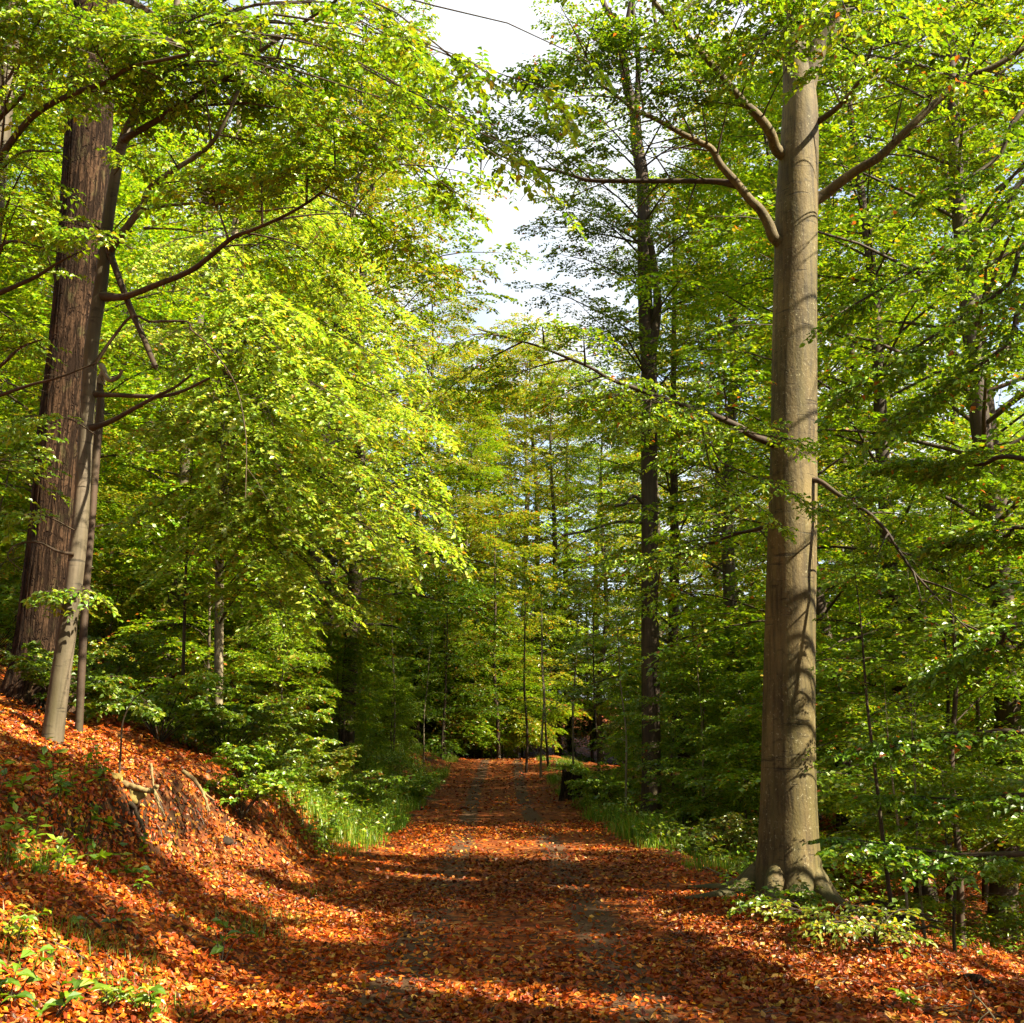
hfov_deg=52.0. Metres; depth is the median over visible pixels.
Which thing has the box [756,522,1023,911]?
understorey beech
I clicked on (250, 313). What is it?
wood tree
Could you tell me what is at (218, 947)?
seedling
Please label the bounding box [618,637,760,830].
understorey beech
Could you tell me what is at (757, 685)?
understorey beech
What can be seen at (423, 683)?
understorey beech
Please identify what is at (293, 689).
understorey beech
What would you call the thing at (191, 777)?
exposed root
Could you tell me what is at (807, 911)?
shrub
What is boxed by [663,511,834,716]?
understorey beech
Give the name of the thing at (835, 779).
understorey beech
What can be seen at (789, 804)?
beech tree
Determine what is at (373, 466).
wood tree
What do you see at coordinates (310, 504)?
drooping beech
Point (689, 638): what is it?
understorey beech
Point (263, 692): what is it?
understorey beech
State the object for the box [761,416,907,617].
wood tree
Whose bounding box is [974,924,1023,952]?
seedling
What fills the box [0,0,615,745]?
young beech
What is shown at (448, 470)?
wood tree
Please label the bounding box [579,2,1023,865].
wood tree
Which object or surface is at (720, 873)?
fallen branch
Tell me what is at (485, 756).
understorey beech
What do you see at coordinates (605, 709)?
understorey beech
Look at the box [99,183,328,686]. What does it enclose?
wood tree
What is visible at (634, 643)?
understorey beech
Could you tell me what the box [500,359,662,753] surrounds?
wood tree
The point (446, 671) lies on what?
sapling
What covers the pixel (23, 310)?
wood tree
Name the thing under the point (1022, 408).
wood tree
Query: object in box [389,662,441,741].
understorey beech
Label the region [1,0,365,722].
wood tree
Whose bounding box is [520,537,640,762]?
understorey beech
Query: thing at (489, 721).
understorey beech
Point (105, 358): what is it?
wood tree
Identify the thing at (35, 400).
wood tree
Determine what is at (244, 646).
understorey beech
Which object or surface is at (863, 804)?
understorey beech
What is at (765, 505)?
wood tree
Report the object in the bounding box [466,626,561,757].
understorey beech
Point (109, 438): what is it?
understorey beech
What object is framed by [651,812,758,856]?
shrub
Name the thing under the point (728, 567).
wood tree
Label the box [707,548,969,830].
understorey beech
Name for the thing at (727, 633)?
understorey beech
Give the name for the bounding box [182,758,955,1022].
path
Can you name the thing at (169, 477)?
understorey beech
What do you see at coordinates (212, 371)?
wood tree
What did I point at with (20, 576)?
understorey beech
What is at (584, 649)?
sapling
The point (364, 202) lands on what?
wood tree
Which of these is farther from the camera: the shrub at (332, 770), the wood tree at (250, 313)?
the wood tree at (250, 313)
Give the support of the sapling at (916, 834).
on the ground at (166, 798)
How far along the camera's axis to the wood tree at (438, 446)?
65.85 m
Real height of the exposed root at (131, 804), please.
0.347 m
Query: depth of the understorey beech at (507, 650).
57.44 m
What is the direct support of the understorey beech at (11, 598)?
on the ground at (166, 798)
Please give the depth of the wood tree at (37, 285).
44.87 m
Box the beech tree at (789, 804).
[361,0,1023,906]
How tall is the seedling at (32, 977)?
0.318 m
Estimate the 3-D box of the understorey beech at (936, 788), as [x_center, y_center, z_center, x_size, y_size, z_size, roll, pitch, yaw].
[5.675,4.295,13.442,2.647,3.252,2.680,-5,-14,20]
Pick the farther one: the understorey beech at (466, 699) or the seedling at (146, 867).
the understorey beech at (466, 699)
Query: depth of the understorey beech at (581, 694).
72.16 m
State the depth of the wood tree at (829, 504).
75.75 m
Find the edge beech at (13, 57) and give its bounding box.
[0,0,357,514]
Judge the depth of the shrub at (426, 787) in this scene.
29.71 m
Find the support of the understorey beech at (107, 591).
on the ground at (166, 798)
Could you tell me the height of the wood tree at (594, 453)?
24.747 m
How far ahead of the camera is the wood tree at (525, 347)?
78.02 m
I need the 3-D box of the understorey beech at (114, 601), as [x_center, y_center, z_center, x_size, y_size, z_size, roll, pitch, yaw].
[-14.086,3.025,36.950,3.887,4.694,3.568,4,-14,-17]
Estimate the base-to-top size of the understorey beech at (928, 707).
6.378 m
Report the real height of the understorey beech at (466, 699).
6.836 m
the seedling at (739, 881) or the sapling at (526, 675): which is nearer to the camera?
the seedling at (739, 881)
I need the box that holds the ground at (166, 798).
[0,620,1023,1022]
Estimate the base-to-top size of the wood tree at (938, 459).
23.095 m
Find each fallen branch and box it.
[704,861,743,878]
[868,921,926,950]
[900,934,950,971]
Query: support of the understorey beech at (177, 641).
on the ground at (166, 798)
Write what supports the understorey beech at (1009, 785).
on the ground at (166, 798)
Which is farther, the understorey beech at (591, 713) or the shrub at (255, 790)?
the understorey beech at (591, 713)
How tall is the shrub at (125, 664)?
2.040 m
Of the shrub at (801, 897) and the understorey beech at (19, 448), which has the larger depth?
the understorey beech at (19, 448)
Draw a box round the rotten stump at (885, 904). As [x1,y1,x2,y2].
[839,900,943,930]
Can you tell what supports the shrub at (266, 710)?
on the ground at (166, 798)
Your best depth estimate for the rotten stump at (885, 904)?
9.57 m
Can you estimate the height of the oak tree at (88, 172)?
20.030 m
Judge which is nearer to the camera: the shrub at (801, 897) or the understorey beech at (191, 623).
the shrub at (801, 897)
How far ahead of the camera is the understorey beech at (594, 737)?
67.89 m
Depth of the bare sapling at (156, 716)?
10.40 m
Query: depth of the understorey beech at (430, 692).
52.77 m
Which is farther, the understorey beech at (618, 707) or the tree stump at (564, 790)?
the understorey beech at (618, 707)
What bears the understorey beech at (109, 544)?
on the ground at (166, 798)
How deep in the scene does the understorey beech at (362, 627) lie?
46.02 m
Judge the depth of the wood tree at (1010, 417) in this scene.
52.47 m
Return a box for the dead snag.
[75,363,122,732]
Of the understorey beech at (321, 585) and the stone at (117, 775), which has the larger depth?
the understorey beech at (321, 585)
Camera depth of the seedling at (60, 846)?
7.86 m
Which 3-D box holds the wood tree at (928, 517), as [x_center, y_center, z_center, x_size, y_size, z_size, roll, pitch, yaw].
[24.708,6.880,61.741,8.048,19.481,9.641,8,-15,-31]
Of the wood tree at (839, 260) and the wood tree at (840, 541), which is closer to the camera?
the wood tree at (839, 260)
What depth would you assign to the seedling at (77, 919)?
6.91 m
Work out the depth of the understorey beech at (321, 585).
52.29 m
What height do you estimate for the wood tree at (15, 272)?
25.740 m
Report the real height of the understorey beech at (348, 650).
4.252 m
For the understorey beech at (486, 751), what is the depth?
58.49 m
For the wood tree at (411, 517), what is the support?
on the ground at (166, 798)
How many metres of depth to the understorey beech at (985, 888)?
22.27 m
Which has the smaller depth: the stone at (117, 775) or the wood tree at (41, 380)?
the stone at (117, 775)
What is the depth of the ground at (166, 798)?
10.94 m
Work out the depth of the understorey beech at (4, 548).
25.61 m
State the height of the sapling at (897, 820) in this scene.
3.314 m
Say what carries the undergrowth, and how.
on the ground at (166, 798)
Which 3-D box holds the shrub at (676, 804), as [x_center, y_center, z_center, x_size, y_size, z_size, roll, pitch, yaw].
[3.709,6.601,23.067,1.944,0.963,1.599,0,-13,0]
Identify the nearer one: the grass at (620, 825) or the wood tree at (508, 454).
the grass at (620, 825)
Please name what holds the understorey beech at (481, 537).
on the ground at (166, 798)
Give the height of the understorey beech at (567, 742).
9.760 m
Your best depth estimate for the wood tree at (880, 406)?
23.23 m
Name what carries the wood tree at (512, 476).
on the ground at (166, 798)
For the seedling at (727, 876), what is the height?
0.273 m
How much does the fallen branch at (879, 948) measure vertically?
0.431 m
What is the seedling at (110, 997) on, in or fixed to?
on the ground at (166, 798)
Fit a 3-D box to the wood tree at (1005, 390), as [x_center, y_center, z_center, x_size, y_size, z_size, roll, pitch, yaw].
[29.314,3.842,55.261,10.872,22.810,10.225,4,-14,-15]
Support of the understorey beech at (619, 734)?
on the ground at (166, 798)
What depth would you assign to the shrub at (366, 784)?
24.80 m
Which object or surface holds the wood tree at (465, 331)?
on the ground at (166, 798)
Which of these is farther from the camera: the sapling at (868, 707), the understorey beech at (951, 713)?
the understorey beech at (951, 713)
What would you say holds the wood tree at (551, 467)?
on the ground at (166, 798)
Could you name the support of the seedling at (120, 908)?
on the ground at (166, 798)
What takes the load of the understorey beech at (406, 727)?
on the ground at (166, 798)
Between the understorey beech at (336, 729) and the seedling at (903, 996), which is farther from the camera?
the understorey beech at (336, 729)
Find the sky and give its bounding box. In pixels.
[2,0,1023,698]
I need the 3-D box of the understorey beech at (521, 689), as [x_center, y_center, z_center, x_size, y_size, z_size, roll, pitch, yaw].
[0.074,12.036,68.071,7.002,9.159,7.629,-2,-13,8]
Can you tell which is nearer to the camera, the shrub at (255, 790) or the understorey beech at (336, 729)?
the shrub at (255, 790)
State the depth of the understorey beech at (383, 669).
46.67 m
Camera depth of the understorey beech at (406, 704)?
43.08 m
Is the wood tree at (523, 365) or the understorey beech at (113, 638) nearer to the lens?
the understorey beech at (113, 638)
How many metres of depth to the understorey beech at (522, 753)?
68.68 m
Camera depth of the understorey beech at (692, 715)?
31.63 m
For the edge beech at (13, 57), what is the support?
on the ground at (166, 798)
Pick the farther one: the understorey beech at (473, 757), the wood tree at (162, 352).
the understorey beech at (473, 757)
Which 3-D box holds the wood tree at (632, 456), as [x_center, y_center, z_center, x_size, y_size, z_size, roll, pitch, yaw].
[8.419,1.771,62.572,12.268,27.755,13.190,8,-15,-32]
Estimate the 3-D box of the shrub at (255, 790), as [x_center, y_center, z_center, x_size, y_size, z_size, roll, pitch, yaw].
[-3.222,3.276,12.779,1.509,0.912,1.363,-2,-13,10]
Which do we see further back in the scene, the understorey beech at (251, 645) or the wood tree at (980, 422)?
the understorey beech at (251, 645)
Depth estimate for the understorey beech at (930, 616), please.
25.91 m
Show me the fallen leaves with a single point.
(364, 900)
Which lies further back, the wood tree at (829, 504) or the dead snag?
the wood tree at (829, 504)
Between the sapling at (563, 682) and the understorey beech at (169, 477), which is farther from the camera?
the sapling at (563, 682)
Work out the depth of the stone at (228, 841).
11.94 m
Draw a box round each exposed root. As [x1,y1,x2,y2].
[121,780,158,793]
[128,801,146,836]
[150,763,165,816]
[181,769,213,811]
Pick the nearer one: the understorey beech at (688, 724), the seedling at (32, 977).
the seedling at (32, 977)
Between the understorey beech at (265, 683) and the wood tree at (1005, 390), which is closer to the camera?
the understorey beech at (265, 683)
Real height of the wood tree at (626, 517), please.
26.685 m
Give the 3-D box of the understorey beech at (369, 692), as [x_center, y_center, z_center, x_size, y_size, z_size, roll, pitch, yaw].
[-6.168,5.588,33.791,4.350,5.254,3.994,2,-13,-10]
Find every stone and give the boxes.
[110,772,122,779]
[129,788,146,803]
[221,836,233,845]
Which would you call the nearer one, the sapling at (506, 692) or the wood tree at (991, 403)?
the wood tree at (991, 403)
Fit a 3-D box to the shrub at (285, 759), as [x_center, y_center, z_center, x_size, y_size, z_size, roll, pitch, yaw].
[-3.656,3.770,15.494,1.600,0.807,1.420,0,-13,0]
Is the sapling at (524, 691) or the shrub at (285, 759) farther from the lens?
the sapling at (524, 691)
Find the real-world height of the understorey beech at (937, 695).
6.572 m
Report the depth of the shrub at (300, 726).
18.24 m
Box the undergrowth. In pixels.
[0,639,986,954]
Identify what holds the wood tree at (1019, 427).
on the ground at (166, 798)
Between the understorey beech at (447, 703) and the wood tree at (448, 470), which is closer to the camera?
the wood tree at (448, 470)
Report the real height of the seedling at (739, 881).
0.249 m
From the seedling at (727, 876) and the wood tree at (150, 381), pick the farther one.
the wood tree at (150, 381)
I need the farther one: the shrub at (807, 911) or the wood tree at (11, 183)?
the wood tree at (11, 183)
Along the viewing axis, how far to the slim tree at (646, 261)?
28.12 m
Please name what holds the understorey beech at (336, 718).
on the ground at (166, 798)
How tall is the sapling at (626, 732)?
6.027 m
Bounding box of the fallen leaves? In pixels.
[0,638,1023,1022]
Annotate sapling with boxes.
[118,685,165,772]
[123,402,254,734]
[316,538,382,748]
[366,578,420,750]
[403,622,449,765]
[413,570,472,758]
[484,546,564,772]
[498,624,523,757]
[508,567,575,768]
[509,570,575,778]
[542,574,609,763]
[563,569,636,778]
[576,592,641,813]
[660,627,744,822]
[802,536,943,902]
[826,659,974,932]
[840,657,981,937]
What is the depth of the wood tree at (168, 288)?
55.41 m
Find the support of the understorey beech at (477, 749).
on the ground at (166, 798)
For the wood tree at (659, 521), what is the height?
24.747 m
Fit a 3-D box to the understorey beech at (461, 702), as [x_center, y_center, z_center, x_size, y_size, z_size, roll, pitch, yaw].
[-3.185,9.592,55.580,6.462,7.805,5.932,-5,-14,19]
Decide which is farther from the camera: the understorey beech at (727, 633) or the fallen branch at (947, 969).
the understorey beech at (727, 633)
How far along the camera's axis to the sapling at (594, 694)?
37.58 m
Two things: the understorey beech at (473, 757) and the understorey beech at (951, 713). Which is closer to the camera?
the understorey beech at (951, 713)
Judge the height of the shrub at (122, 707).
1.036 m
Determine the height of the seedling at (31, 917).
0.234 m
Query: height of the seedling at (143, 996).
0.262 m
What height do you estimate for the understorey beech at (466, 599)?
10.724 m
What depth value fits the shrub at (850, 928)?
8.51 m
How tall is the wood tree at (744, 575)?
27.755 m
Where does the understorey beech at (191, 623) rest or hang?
on the ground at (166, 798)
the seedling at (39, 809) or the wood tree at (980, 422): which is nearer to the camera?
the seedling at (39, 809)
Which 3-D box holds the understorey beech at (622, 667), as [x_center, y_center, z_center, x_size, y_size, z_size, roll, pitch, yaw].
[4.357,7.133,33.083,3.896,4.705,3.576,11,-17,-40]
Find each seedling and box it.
[0,904,51,941]
[0,944,57,1007]
[0,969,111,1020]
[23,802,49,834]
[56,828,76,868]
[71,913,96,934]
[93,967,134,1010]
[100,906,131,932]
[108,985,165,1012]
[133,865,154,897]
[133,984,165,1022]
[206,917,259,961]
[716,866,742,882]
[730,880,754,897]
[887,988,923,1006]
[951,915,996,947]
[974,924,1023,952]
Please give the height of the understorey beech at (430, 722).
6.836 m
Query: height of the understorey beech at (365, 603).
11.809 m
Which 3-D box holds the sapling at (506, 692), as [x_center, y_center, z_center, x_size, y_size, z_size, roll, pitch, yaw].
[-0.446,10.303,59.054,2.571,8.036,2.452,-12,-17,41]
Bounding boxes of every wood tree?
[0,0,135,443]
[0,0,271,655]
[0,3,40,394]
[0,7,141,486]
[0,53,226,642]
[0,77,202,653]
[0,110,135,406]
[0,134,176,566]
[0,149,52,414]
[0,173,49,398]
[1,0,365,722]
[2,155,154,462]
[12,247,156,445]
[13,122,243,648]
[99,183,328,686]
[100,235,306,605]
[107,118,419,704]
[110,224,222,490]
[134,0,564,753]
[144,0,526,761]
[151,249,315,550]
[192,123,468,733]
[238,306,378,649]
[259,316,442,732]
[271,287,406,587]
[322,265,513,743]
[346,377,455,616]
[374,464,428,732]
[376,400,550,756]
[386,334,522,750]
[399,316,591,758]
[407,396,529,629]
[409,357,548,755]
[444,377,592,644]
[457,312,600,644]
[470,329,607,745]
[470,352,638,756]
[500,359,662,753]
[514,151,831,802]
[520,370,689,763]
[531,418,639,746]
[554,21,914,811]
[560,384,721,760]
[561,308,762,767]
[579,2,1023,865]
[584,162,845,797]
[604,421,720,678]
[616,0,1023,900]
[640,168,933,697]
[660,0,1023,940]
[661,86,1023,840]
[666,409,765,647]
[721,167,1017,685]
[735,445,837,605]
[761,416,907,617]
[762,0,1023,764]
[817,37,1023,835]
[818,410,851,601]
[893,496,948,571]
[896,394,1010,616]
[900,496,982,633]
[947,407,1023,633]
[967,412,1023,583]
[1001,385,1023,519]
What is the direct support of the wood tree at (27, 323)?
on the ground at (166, 798)
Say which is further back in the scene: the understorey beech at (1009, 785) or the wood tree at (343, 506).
the wood tree at (343, 506)
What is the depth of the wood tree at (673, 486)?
34.01 m
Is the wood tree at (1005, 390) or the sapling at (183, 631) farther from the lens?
the wood tree at (1005, 390)
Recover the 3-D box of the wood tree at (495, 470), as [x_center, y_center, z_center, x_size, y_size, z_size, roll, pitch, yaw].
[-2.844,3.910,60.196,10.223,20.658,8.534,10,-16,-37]
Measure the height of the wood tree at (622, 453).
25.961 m
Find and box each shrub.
[0,601,78,648]
[0,640,134,711]
[1,597,217,690]
[76,671,277,741]
[149,694,326,748]
[203,742,318,818]
[211,739,320,781]
[215,703,341,766]
[298,745,362,794]
[310,767,409,808]
[371,771,445,800]
[554,760,640,805]
[638,788,719,828]
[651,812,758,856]
[721,879,835,919]
[740,895,908,949]
[787,898,937,958]
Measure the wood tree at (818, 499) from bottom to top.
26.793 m
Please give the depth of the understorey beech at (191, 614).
41.14 m
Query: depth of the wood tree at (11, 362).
37.51 m
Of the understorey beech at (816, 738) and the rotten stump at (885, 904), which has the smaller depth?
the rotten stump at (885, 904)
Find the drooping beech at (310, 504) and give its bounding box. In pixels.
[94,0,477,718]
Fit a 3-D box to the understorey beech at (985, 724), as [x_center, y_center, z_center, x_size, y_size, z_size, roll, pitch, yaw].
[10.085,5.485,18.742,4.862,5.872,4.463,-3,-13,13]
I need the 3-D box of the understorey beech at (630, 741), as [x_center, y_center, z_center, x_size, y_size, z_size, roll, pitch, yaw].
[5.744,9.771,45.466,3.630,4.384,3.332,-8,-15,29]
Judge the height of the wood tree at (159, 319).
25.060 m
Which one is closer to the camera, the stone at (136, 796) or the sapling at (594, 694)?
the stone at (136, 796)
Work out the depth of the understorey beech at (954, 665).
10.06 m
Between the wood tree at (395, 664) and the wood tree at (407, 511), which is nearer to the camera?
the wood tree at (395, 664)
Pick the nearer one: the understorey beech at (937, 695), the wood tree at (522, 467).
the understorey beech at (937, 695)
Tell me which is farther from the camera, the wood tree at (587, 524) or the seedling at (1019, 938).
the wood tree at (587, 524)
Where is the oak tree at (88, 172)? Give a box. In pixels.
[0,0,198,712]
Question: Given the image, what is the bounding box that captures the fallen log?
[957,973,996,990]
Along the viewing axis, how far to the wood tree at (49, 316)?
53.69 m
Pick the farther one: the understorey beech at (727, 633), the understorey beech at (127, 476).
the understorey beech at (127, 476)
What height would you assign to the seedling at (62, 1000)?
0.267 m
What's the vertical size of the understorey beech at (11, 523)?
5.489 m
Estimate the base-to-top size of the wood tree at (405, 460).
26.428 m
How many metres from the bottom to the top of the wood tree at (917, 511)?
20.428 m
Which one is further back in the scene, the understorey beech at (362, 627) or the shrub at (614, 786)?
the understorey beech at (362, 627)
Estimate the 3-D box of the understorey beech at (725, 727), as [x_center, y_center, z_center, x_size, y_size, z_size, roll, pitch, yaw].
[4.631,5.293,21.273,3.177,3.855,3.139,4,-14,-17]
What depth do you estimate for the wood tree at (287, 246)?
38.71 m
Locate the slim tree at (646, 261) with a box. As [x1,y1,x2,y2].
[503,0,771,811]
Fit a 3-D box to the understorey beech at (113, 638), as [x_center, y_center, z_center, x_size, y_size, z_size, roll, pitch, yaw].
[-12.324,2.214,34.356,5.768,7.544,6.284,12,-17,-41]
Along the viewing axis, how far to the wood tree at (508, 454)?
71.04 m
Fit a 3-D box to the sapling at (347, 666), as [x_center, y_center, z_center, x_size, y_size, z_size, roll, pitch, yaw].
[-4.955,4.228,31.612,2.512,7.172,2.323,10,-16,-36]
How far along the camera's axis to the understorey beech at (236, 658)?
37.63 m
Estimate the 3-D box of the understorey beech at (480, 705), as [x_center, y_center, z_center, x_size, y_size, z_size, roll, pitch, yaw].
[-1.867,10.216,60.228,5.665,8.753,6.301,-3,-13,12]
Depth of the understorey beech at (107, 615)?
26.99 m
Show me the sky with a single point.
(460, 32)
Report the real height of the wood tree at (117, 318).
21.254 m
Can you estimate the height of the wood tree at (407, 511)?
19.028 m
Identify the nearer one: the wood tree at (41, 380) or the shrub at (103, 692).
the shrub at (103, 692)
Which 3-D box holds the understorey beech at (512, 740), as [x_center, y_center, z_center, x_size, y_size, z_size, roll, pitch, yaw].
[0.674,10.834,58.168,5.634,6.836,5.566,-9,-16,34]
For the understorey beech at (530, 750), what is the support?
on the ground at (166, 798)
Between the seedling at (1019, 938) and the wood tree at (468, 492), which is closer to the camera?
the seedling at (1019, 938)
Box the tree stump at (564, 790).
[558,767,583,800]
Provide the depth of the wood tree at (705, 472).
72.33 m
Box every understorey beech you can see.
[0,339,182,666]
[0,401,103,594]
[0,414,113,631]
[0,448,27,586]
[0,456,98,610]
[0,461,153,627]
[0,465,24,609]
[0,468,162,630]
[11,424,180,617]
[74,506,193,684]
[76,385,257,691]
[78,466,206,663]
[78,545,145,643]
[95,358,176,641]
[97,523,233,693]
[102,482,316,722]
[105,535,231,675]
[135,466,347,722]
[142,445,368,706]
[187,550,300,699]
[190,608,273,704]
[196,611,296,728]
[213,611,341,760]
[259,544,399,687]
[263,602,387,749]
[265,584,391,696]
[267,645,357,759]
[283,626,378,740]
[284,634,399,758]
[296,603,399,731]
[314,660,387,747]
[323,476,460,737]
[331,543,457,736]
[331,552,425,718]
[335,578,464,726]
[355,676,425,753]
[356,660,407,743]
[361,657,425,746]
[368,559,526,759]
[381,585,502,749]
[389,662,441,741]
[399,616,517,754]
[400,539,553,758]
[400,643,494,752]
[414,478,591,758]
[419,644,516,757]
[422,634,496,757]
[425,572,563,758]
[434,618,519,758]
[436,717,495,758]
[448,645,546,758]
[459,599,559,758]
[463,688,548,758]
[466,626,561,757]
[468,630,548,756]
[476,645,578,758]
[485,647,583,758]
[515,597,617,739]
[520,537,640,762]
[521,630,568,757]
[523,620,615,762]
[547,634,614,735]
[558,648,620,752]
[561,623,663,765]
[583,647,627,761]
[583,663,711,798]
[589,540,756,793]
[597,694,675,781]
[603,654,733,806]
[604,658,676,755]
[605,687,685,777]
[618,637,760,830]
[633,629,709,736]
[644,679,819,850]
[661,606,830,809]
[662,661,749,788]
[662,709,733,805]
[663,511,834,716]
[663,626,821,815]
[695,627,907,839]
[696,720,760,830]
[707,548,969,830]
[713,622,934,882]
[739,435,1023,946]
[745,651,834,821]
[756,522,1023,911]
[799,108,1023,908]
[816,604,1023,869]
[816,621,965,826]
[816,734,902,832]
[819,507,1023,903]
[848,718,1023,953]
[912,698,993,809]
[917,523,1023,858]
[929,674,1023,950]
[949,736,1023,974]
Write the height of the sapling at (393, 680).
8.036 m
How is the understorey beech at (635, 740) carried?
on the ground at (166, 798)
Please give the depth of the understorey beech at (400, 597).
59.50 m
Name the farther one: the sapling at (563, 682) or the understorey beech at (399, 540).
the understorey beech at (399, 540)
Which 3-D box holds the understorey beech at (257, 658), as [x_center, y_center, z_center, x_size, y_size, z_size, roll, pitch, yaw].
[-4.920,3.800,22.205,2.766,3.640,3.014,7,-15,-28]
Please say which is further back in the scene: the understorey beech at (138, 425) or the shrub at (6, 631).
the understorey beech at (138, 425)
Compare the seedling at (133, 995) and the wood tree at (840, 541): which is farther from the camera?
the wood tree at (840, 541)
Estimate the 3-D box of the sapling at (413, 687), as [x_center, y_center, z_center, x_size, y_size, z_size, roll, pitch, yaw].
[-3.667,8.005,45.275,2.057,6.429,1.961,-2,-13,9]
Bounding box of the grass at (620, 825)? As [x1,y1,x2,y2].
[0,723,861,1020]
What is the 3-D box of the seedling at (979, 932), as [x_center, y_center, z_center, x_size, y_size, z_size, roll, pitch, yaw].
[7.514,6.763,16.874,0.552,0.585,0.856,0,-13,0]
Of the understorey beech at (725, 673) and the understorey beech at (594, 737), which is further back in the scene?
the understorey beech at (594, 737)
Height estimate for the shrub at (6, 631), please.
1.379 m
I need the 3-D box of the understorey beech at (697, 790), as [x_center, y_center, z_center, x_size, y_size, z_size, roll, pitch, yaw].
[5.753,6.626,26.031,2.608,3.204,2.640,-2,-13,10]
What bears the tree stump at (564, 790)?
on the ground at (166, 798)
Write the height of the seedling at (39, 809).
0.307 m
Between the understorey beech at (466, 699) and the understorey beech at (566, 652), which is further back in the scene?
the understorey beech at (566, 652)
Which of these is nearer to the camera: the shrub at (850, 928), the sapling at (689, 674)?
the shrub at (850, 928)
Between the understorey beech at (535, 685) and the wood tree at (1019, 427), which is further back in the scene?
the understorey beech at (535, 685)
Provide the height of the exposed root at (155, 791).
0.502 m
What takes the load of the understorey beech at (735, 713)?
on the ground at (166, 798)

